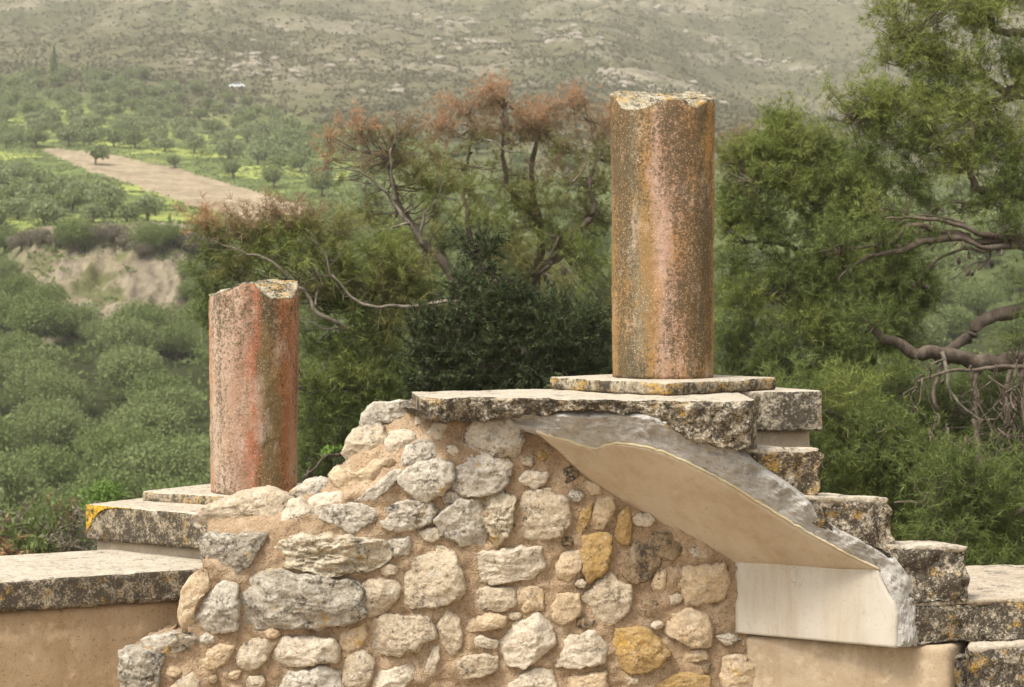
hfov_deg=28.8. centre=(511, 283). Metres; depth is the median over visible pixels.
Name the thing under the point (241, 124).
olive tree
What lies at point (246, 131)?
olive tree
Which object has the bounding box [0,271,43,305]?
olive bush
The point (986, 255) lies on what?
olive bush
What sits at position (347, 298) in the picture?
pine tree
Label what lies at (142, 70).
olive tree
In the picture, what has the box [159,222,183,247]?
tree
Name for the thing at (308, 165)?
olive tree
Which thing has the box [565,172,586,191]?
olive tree
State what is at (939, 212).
olive tree
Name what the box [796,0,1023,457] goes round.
pine tree
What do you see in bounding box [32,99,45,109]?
olive tree
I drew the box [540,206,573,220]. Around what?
olive bush
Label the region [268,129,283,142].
olive tree
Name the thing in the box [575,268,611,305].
olive bush
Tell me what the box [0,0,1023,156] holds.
hillside scrub
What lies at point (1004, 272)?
olive bush
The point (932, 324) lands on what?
olive bush
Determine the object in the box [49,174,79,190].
olive tree
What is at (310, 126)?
olive tree
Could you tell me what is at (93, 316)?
olive bush
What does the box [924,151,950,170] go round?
olive tree
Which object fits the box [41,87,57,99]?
olive tree
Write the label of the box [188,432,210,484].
olive bush
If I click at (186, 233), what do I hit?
thicket shrub
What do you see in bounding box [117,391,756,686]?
rubble wall
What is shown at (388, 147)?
olive tree
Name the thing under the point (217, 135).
olive tree
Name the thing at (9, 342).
olive bush
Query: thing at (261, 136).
olive tree
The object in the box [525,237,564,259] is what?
olive bush
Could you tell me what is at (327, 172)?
olive tree
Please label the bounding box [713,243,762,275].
olive bush
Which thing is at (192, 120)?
olive tree
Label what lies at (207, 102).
olive tree
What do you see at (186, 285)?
olive bush
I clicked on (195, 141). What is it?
olive tree
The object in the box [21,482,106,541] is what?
olive bush
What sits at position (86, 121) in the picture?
olive tree
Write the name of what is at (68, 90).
olive tree
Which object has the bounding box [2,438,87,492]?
olive bush
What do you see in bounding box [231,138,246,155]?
olive tree
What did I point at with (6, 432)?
olive bush
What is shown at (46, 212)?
olive tree
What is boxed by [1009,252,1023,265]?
olive bush
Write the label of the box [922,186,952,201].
olive tree
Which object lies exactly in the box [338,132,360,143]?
olive tree
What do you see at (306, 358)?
olive bush
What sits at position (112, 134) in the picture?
olive tree
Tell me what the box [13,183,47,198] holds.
olive tree
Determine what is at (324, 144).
olive tree
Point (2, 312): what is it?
olive bush
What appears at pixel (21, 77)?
olive tree
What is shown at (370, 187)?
olive tree
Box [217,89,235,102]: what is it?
olive tree
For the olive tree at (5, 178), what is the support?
on the terrain
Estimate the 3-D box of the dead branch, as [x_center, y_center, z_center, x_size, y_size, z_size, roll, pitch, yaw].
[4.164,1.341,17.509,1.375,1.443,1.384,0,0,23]
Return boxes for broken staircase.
[404,389,1023,686]
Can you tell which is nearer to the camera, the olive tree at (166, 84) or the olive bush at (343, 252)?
the olive bush at (343, 252)
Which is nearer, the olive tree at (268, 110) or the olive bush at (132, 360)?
the olive bush at (132, 360)
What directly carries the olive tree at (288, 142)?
on the terrain
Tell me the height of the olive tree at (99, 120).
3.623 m
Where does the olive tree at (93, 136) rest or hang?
on the terrain
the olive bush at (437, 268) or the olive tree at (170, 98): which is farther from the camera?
the olive tree at (170, 98)
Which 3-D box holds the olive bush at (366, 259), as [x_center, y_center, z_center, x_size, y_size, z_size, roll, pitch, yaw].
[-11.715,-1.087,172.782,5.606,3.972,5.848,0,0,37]
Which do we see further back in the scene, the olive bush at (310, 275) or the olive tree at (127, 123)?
the olive tree at (127, 123)
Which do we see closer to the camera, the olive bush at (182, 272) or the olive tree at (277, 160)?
the olive bush at (182, 272)
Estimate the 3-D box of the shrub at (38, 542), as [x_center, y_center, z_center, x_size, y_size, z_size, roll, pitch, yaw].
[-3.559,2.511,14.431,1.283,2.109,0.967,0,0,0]
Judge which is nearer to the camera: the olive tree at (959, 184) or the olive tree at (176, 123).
the olive tree at (959, 184)
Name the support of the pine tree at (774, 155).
on the terrain
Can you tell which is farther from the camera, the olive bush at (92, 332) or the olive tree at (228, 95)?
the olive tree at (228, 95)
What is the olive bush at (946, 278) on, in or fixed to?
on the terrain
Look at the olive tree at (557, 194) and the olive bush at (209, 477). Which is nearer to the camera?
the olive bush at (209, 477)
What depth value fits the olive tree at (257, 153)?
327.50 m
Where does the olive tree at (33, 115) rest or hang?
on the terrain
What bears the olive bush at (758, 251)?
on the terrain
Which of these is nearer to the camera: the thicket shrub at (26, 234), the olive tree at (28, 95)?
the thicket shrub at (26, 234)
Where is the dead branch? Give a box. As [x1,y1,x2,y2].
[896,356,1023,486]
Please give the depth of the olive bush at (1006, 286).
163.94 m
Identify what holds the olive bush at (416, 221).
on the terrain
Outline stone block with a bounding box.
[737,387,822,446]
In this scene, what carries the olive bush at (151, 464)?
on the terrain
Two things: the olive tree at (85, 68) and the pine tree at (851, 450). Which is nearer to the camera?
the pine tree at (851, 450)
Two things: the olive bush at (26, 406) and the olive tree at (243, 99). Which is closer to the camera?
the olive bush at (26, 406)
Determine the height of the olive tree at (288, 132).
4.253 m
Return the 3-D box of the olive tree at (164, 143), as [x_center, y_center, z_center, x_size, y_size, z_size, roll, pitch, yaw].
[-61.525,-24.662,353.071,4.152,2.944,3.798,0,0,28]
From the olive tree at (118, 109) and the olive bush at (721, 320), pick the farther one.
the olive tree at (118, 109)
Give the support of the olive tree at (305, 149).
on the terrain
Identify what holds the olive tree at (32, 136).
on the terrain
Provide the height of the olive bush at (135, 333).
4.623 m
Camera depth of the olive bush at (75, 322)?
151.97 m
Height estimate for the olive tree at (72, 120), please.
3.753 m
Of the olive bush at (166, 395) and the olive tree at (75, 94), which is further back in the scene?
the olive tree at (75, 94)
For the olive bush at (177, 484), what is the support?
on the terrain
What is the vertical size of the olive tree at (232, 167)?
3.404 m
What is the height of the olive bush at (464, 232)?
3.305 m
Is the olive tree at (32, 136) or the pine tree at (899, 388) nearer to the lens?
the pine tree at (899, 388)
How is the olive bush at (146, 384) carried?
on the terrain
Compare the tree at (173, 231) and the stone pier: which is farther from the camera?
the tree at (173, 231)
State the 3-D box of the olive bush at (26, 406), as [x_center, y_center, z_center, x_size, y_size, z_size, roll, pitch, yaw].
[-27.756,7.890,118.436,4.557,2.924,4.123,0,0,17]
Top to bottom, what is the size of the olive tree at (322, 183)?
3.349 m
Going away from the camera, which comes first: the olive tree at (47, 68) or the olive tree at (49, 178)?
the olive tree at (49, 178)
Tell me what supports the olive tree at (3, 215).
on the terrain
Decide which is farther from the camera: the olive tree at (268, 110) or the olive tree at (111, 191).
the olive tree at (268, 110)
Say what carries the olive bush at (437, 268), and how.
on the terrain
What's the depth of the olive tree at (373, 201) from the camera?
225.27 m
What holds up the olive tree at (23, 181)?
on the terrain
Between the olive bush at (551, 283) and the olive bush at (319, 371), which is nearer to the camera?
the olive bush at (319, 371)
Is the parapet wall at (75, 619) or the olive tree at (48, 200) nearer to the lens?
the parapet wall at (75, 619)
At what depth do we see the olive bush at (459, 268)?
170.10 m
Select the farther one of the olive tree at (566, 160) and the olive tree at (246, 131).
the olive tree at (246, 131)
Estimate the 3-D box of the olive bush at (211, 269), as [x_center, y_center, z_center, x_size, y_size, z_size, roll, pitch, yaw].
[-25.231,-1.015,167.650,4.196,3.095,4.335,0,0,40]
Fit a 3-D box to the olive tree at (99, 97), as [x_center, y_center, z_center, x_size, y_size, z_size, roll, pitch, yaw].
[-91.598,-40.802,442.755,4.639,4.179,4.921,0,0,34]
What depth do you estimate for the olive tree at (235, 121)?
417.39 m
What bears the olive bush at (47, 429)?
on the terrain
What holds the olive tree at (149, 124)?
on the terrain
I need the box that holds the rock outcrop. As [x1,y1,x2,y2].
[169,0,802,103]
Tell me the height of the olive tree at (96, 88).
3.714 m
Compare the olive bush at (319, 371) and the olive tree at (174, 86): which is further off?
the olive tree at (174, 86)
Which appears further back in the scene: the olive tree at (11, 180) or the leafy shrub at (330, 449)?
the olive tree at (11, 180)
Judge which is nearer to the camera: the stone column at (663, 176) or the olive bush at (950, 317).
the stone column at (663, 176)
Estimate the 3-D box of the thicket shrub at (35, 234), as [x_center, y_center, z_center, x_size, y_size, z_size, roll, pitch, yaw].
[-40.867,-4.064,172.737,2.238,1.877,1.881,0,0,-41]
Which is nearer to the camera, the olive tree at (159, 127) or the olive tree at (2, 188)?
the olive tree at (2, 188)
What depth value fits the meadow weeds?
271.56 m
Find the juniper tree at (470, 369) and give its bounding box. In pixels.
[389,215,612,399]
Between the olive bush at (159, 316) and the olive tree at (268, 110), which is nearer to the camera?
the olive bush at (159, 316)
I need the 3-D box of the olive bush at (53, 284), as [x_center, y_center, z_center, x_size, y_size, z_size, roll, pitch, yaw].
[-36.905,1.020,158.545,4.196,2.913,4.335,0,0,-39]
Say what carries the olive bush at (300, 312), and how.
on the terrain
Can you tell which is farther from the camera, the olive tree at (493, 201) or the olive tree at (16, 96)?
the olive tree at (16, 96)
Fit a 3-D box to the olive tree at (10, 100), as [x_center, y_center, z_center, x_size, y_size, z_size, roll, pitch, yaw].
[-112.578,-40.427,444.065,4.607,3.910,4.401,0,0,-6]
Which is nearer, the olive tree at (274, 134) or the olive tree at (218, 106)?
the olive tree at (274, 134)
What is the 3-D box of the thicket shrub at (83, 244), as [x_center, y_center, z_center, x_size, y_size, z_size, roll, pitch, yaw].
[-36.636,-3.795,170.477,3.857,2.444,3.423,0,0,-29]
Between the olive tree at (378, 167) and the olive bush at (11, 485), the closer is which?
the olive bush at (11, 485)
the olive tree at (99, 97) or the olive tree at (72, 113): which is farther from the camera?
the olive tree at (99, 97)
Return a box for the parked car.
[229,82,245,87]
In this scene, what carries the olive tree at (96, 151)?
on the terrain
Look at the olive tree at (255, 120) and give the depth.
410.69 m
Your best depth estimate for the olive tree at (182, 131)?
384.46 m
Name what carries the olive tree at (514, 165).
on the terrain
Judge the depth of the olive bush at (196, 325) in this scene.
144.65 m
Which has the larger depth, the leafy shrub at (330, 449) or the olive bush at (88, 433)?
the olive bush at (88, 433)
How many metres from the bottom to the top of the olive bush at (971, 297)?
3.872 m
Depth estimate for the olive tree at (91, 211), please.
207.02 m
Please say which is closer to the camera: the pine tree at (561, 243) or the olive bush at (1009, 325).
the pine tree at (561, 243)
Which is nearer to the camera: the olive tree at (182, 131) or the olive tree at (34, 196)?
the olive tree at (34, 196)
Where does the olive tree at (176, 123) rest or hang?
on the terrain
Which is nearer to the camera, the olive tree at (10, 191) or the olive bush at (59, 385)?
the olive bush at (59, 385)
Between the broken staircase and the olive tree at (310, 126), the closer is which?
the broken staircase
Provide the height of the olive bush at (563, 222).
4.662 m
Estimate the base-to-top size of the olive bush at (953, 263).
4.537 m
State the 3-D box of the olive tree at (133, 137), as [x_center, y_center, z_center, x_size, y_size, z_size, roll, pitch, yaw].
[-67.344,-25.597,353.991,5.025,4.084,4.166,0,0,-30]
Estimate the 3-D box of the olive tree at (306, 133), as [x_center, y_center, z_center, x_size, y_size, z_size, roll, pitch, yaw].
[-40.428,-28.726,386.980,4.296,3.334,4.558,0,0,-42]
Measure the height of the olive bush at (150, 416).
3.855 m
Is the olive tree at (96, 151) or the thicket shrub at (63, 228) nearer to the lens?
the thicket shrub at (63, 228)
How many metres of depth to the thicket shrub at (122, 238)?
170.09 m
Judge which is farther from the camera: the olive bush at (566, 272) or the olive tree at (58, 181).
the olive tree at (58, 181)
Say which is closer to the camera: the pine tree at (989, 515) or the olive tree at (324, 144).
the pine tree at (989, 515)
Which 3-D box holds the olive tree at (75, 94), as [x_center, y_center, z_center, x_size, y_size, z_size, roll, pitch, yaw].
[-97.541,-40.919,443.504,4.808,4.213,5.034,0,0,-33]
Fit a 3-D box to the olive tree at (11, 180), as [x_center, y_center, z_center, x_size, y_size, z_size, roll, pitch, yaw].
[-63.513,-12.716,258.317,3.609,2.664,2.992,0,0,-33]
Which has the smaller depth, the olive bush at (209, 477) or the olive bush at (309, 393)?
the olive bush at (209, 477)
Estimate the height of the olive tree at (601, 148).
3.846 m
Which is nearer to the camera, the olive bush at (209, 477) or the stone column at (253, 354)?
the stone column at (253, 354)
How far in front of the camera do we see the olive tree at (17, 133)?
362.31 m
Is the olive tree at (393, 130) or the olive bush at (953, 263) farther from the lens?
the olive tree at (393, 130)
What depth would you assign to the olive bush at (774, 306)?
157.46 m
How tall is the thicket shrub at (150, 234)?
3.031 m
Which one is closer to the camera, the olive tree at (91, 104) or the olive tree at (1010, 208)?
the olive tree at (1010, 208)
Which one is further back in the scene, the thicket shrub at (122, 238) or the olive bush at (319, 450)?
the thicket shrub at (122, 238)
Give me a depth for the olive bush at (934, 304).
161.15 m
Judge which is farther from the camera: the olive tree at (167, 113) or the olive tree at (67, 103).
the olive tree at (67, 103)
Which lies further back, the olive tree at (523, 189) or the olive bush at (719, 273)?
the olive tree at (523, 189)
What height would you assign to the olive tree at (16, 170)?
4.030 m
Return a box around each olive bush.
[0,256,23,284]
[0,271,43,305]
[0,292,24,320]
[0,296,75,345]
[0,299,12,324]
[0,330,48,358]
[0,339,73,379]
[0,357,75,398]
[0,413,19,455]
[0,444,52,526]
[0,487,18,527]
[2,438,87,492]
[8,392,88,428]
[10,283,74,314]
[11,405,97,450]
[15,367,94,408]
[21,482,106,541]
[22,280,71,301]
[52,300,108,337]
[57,304,93,339]
[65,463,157,511]
[68,421,133,470]
[78,316,109,349]
[78,422,187,474]
[91,311,168,355]
[92,437,210,494]
[93,341,164,372]
[95,342,173,401]
[103,399,198,445]
[104,297,186,339]
[121,381,201,423]
[125,369,200,406]
[133,471,210,497]
[142,323,172,352]
[150,320,200,358]
[167,428,209,471]
[174,260,207,280]
[174,297,202,321]
[175,305,208,326]
[177,275,204,301]
[179,319,204,352]
[188,325,208,357]
[188,338,208,376]
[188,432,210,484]
[195,259,232,279]
[196,276,238,298]
[199,463,210,484]
[284,267,336,299]
[297,423,344,481]
[298,361,347,394]
[298,382,356,422]
[299,299,326,329]
[299,307,308,332]
[299,330,340,360]
[299,349,327,372]
[303,207,334,242]
[310,204,345,216]
[318,243,361,265]
[321,208,368,242]
[344,227,388,254]
[351,250,402,269]
[394,211,438,246]
[412,205,460,225]
[414,222,467,249]
[416,274,448,308]
[419,253,461,277]
[438,250,498,288]
[447,222,476,251]
[517,270,572,297]
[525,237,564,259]
[527,215,564,240]
[532,259,579,285]
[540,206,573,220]
[551,212,606,253]
[562,251,599,276]
[574,226,611,253]
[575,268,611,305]
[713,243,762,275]
[713,261,758,284]
[713,275,747,305]
[713,305,763,334]
[731,237,774,267]
[757,281,805,324]
[892,310,950,345]
[916,224,958,254]
[917,298,944,313]
[920,242,979,280]
[921,302,975,335]
[930,263,970,305]
[951,280,1011,316]
[958,225,1011,266]
[963,213,1022,233]
[981,275,1017,302]
[984,298,1014,320]
[990,258,1023,291]
[992,299,1023,348]
[1000,249,1022,263]
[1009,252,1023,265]
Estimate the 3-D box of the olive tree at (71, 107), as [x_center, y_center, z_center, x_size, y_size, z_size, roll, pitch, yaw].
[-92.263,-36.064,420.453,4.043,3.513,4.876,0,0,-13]
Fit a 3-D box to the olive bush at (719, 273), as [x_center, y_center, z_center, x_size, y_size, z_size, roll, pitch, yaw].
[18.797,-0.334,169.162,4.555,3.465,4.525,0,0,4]
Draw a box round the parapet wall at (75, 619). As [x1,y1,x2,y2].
[0,549,202,686]
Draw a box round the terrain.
[0,0,1023,551]
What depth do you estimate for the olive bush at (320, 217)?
193.57 m
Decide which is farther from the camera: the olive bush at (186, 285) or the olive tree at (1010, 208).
the olive tree at (1010, 208)
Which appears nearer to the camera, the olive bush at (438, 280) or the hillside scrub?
the olive bush at (438, 280)
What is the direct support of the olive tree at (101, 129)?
on the terrain
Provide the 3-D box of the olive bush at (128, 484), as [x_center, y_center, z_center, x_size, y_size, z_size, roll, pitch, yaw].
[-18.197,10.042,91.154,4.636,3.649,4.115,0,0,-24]
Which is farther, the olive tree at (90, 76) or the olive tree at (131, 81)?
the olive tree at (90, 76)
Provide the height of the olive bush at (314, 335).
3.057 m
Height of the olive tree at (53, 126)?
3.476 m
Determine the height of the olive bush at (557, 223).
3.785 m
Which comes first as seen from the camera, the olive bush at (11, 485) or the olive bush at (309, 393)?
the olive bush at (11, 485)
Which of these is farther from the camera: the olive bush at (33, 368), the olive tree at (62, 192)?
the olive tree at (62, 192)
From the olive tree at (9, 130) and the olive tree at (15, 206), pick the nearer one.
the olive tree at (15, 206)
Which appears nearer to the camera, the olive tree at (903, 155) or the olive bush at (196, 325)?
the olive bush at (196, 325)
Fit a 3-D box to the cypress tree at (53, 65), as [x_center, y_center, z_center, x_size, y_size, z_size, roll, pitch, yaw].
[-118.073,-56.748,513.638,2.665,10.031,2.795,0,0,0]
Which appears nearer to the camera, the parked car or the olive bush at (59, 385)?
the olive bush at (59, 385)
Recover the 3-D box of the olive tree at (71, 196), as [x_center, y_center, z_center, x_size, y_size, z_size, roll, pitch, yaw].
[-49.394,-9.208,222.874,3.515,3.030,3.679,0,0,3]
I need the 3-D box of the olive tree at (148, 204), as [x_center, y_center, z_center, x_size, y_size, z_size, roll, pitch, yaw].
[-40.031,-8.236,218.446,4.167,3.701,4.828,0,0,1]
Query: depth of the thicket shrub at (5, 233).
183.39 m
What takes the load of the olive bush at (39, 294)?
on the terrain
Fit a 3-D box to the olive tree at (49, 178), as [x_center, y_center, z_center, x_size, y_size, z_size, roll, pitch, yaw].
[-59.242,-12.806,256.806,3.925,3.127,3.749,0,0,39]
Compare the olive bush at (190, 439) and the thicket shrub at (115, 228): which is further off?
the thicket shrub at (115, 228)
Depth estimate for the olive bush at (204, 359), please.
135.58 m
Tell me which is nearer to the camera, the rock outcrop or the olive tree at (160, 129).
the olive tree at (160, 129)
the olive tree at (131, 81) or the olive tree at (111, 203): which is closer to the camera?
the olive tree at (111, 203)
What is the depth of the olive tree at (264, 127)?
394.34 m
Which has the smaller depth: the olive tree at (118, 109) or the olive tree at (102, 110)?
the olive tree at (102, 110)
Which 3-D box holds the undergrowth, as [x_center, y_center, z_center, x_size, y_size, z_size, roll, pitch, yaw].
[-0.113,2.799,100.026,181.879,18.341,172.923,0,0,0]
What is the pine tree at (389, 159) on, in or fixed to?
on the terrain
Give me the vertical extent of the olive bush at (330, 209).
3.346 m
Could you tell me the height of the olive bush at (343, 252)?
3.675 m
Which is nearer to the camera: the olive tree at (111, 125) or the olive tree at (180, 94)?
the olive tree at (111, 125)
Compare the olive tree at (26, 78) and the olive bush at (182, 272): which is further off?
the olive tree at (26, 78)
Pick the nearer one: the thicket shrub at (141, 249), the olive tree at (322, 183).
the thicket shrub at (141, 249)
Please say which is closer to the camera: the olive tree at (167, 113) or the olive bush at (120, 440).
the olive bush at (120, 440)
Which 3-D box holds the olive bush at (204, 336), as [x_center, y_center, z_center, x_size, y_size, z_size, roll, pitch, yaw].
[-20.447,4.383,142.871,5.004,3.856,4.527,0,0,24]
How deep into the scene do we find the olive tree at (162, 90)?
475.49 m
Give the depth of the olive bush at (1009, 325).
148.71 m
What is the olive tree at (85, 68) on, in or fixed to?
on the terrain
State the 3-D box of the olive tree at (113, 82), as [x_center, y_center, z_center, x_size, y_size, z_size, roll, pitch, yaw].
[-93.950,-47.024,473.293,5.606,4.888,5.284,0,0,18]
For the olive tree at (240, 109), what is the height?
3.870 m
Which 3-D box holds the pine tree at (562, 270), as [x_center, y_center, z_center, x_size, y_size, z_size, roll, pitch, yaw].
[-0.797,2.010,29.983,5.602,6.793,1.399,0,0,0]
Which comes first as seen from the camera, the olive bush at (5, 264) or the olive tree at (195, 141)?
the olive bush at (5, 264)
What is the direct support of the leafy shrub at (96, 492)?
on the terrain
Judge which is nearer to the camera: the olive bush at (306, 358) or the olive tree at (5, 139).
the olive bush at (306, 358)
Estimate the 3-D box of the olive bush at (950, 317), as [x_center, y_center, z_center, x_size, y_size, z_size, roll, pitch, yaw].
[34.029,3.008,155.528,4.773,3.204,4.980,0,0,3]
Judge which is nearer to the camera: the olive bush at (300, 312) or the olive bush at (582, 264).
the olive bush at (300, 312)
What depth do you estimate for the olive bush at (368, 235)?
178.69 m
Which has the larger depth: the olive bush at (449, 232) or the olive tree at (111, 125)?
the olive tree at (111, 125)
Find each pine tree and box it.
[170,183,470,482]
[297,196,612,442]
[307,97,480,383]
[418,66,611,388]
[713,86,953,434]
[756,347,966,541]
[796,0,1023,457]
[851,340,1023,520]
[887,418,1023,565]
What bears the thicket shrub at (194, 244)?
on the terrain
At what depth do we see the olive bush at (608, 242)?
185.93 m
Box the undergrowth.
[0,214,1023,553]
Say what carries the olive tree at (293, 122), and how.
on the terrain
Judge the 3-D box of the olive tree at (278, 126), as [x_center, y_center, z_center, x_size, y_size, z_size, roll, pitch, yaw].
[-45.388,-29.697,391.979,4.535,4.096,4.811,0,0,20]
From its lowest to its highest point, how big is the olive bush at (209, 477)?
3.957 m
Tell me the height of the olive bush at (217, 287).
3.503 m
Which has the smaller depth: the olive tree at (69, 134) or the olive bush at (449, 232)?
the olive bush at (449, 232)
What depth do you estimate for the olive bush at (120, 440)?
101.33 m
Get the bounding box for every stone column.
[143,279,299,504]
[550,90,775,395]
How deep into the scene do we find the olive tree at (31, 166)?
274.21 m
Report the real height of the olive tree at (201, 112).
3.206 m
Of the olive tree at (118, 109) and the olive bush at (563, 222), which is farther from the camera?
the olive tree at (118, 109)
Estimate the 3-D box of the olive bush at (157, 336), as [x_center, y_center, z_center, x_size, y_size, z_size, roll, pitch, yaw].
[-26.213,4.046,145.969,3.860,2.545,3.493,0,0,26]
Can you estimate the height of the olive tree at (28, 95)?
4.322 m
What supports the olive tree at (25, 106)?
on the terrain
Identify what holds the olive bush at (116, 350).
on the terrain
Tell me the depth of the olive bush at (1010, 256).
175.31 m
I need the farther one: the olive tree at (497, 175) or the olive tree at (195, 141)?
the olive tree at (195, 141)
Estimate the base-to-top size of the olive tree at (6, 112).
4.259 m
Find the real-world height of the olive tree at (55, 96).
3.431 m
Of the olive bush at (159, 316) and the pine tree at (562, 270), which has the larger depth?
the olive bush at (159, 316)
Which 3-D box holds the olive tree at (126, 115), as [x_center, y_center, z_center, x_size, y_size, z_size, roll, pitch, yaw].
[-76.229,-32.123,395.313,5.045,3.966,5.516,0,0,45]
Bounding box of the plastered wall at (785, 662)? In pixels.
[746,635,968,686]
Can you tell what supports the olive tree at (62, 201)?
on the terrain
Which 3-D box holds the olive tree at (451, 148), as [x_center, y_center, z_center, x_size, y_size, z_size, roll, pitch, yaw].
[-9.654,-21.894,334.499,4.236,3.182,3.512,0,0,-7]
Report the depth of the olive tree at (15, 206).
214.82 m
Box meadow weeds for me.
[0,112,394,349]
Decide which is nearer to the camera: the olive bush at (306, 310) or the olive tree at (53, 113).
the olive bush at (306, 310)
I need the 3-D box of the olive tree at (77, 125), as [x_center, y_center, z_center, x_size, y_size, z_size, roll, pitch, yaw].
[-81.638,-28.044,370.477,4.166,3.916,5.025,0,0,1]
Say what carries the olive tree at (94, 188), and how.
on the terrain
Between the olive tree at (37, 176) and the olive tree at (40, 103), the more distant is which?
the olive tree at (40, 103)
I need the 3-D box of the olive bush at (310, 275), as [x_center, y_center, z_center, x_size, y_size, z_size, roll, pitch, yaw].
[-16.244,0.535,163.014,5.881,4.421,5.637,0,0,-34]
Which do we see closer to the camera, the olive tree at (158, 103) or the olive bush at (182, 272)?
the olive bush at (182, 272)
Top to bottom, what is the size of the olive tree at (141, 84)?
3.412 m
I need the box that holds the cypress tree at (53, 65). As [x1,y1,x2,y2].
[50,45,57,75]
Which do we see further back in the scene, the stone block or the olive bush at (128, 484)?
the olive bush at (128, 484)
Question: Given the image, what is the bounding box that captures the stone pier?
[86,498,207,557]
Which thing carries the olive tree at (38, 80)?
on the terrain
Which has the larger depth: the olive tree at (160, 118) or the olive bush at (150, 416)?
the olive tree at (160, 118)
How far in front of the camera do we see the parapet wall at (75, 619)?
9.37 m
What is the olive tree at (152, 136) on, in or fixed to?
on the terrain
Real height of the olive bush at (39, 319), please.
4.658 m
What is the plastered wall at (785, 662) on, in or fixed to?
on the terrain
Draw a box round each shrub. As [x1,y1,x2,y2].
[0,226,24,253]
[0,484,97,555]
[4,234,33,251]
[13,228,41,247]
[29,226,52,244]
[42,232,65,248]
[51,218,101,252]
[63,228,100,250]
[71,478,127,513]
[78,224,114,244]
[94,221,128,243]
[115,230,136,248]
[123,241,156,259]
[126,221,168,251]
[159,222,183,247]
[172,229,196,249]
[176,233,204,254]
[320,436,343,466]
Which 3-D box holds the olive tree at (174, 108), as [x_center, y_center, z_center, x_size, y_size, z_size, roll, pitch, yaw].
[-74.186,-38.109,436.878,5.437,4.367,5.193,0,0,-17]
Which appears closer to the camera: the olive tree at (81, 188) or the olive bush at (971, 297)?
the olive bush at (971, 297)
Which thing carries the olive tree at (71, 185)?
on the terrain
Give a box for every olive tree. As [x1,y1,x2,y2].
[0,94,17,106]
[0,106,17,119]
[0,125,7,135]
[0,132,18,147]
[0,158,6,167]
[0,170,13,185]
[0,182,6,198]
[0,184,24,199]
[0,197,33,219]
[0,206,8,225]
[1,77,20,85]
[2,160,35,179]
[3,91,23,103]
[6,124,25,142]
[9,74,24,84]
[9,161,37,176]
[10,127,26,144]
[10,177,36,184]
[13,177,39,188]
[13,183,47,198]
[15,98,40,113]
[17,73,29,83]
[20,92,43,101]
[20,118,49,131]
[20,126,48,147]
[22,111,39,120]
[23,191,41,208]
[26,169,53,185]
[26,200,63,224]
[27,67,42,75]
[28,197,62,215]
[29,76,47,86]
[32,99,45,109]
[35,115,52,123]
[36,105,63,124]
[36,182,65,196]
[39,194,67,208]
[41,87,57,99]
[41,173,64,185]
[45,65,59,74]
[46,75,65,87]
[46,121,64,133]
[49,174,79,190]
[50,91,67,101]
[54,123,88,146]
[54,189,81,208]
[55,64,75,81]
[57,98,80,110]
[59,84,79,96]
[59,189,86,210]
[62,91,83,103]
[63,122,83,139]
[64,179,90,191]
[65,105,83,113]
[65,109,84,120]
[69,116,89,123]
[73,115,98,131]
[75,184,96,202]
[77,126,104,145]
[77,201,110,222]
[78,64,95,74]
[81,70,101,81]
[83,143,112,164]
[84,180,124,203]
[85,79,104,87]
[85,100,106,112]
[86,83,105,93]
[88,113,106,126]
[89,91,110,103]
[89,103,113,118]
[91,126,107,139]
[92,184,127,204]
[94,194,123,217]
[97,69,110,79]
[103,126,123,146]
[105,76,127,90]
[105,119,118,128]
[108,91,129,105]
[109,103,125,115]
[113,116,144,130]
[115,73,127,80]
[115,113,141,124]
[115,202,144,221]
[118,128,145,148]
[125,78,141,86]
[126,84,142,97]
[130,192,164,221]
[132,65,151,79]
[133,81,147,89]
[139,118,164,135]
[142,86,159,97]
[144,96,166,108]
[144,127,168,144]
[144,131,166,145]
[148,125,168,135]
[149,114,167,126]
[150,85,167,95]
[156,108,173,120]
[156,136,176,150]
[161,96,179,104]
[163,80,177,87]
[163,101,186,117]
[165,154,181,167]
[167,82,182,91]
[167,115,192,129]
[171,90,188,98]
[171,125,198,143]
[181,133,206,152]
[182,116,198,126]
[187,79,208,95]
[191,107,208,119]
[197,96,215,109]
[201,117,225,133]
[208,129,233,147]
[210,101,229,113]
[213,138,242,158]
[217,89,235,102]
[219,160,240,178]
[229,116,247,129]
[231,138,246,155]
[232,105,250,116]
[234,121,254,138]
[237,93,253,104]
[237,123,259,142]
[238,107,260,121]
[243,145,270,164]
[247,138,272,159]
[248,104,261,112]
[248,118,265,126]
[248,131,275,149]
[251,121,273,134]
[260,166,283,188]
[262,104,279,118]
[265,152,287,168]
[267,116,288,128]
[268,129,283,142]
[270,123,290,135]
[270,144,290,155]
[275,135,301,151]
[276,126,303,140]
[278,115,301,129]
[283,154,312,171]
[287,141,315,155]
[293,136,325,156]
[296,128,313,139]
[299,123,318,132]
[301,160,321,175]
[306,159,333,170]
[306,173,334,196]
[309,165,335,179]
[318,135,339,151]
[332,139,354,158]
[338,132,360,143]
[348,169,370,183]
[352,143,380,160]
[353,177,380,195]
[357,188,389,209]
[364,161,383,177]
[379,140,399,154]
[388,123,410,141]
[398,206,420,220]
[443,145,465,158]
[466,136,489,152]
[475,188,507,206]
[488,173,514,190]
[499,161,526,179]
[508,147,530,165]
[513,180,539,198]
[513,200,546,223]
[551,190,577,211]
[561,152,581,173]
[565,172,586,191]
[591,142,610,158]
[889,148,913,158]
[909,199,947,225]
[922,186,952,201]
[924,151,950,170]
[931,192,959,213]
[941,176,969,194]
[963,185,982,200]
[998,200,1022,213]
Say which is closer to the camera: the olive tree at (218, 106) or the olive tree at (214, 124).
the olive tree at (214, 124)
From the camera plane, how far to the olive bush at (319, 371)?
129.94 m
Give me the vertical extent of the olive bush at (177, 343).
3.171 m

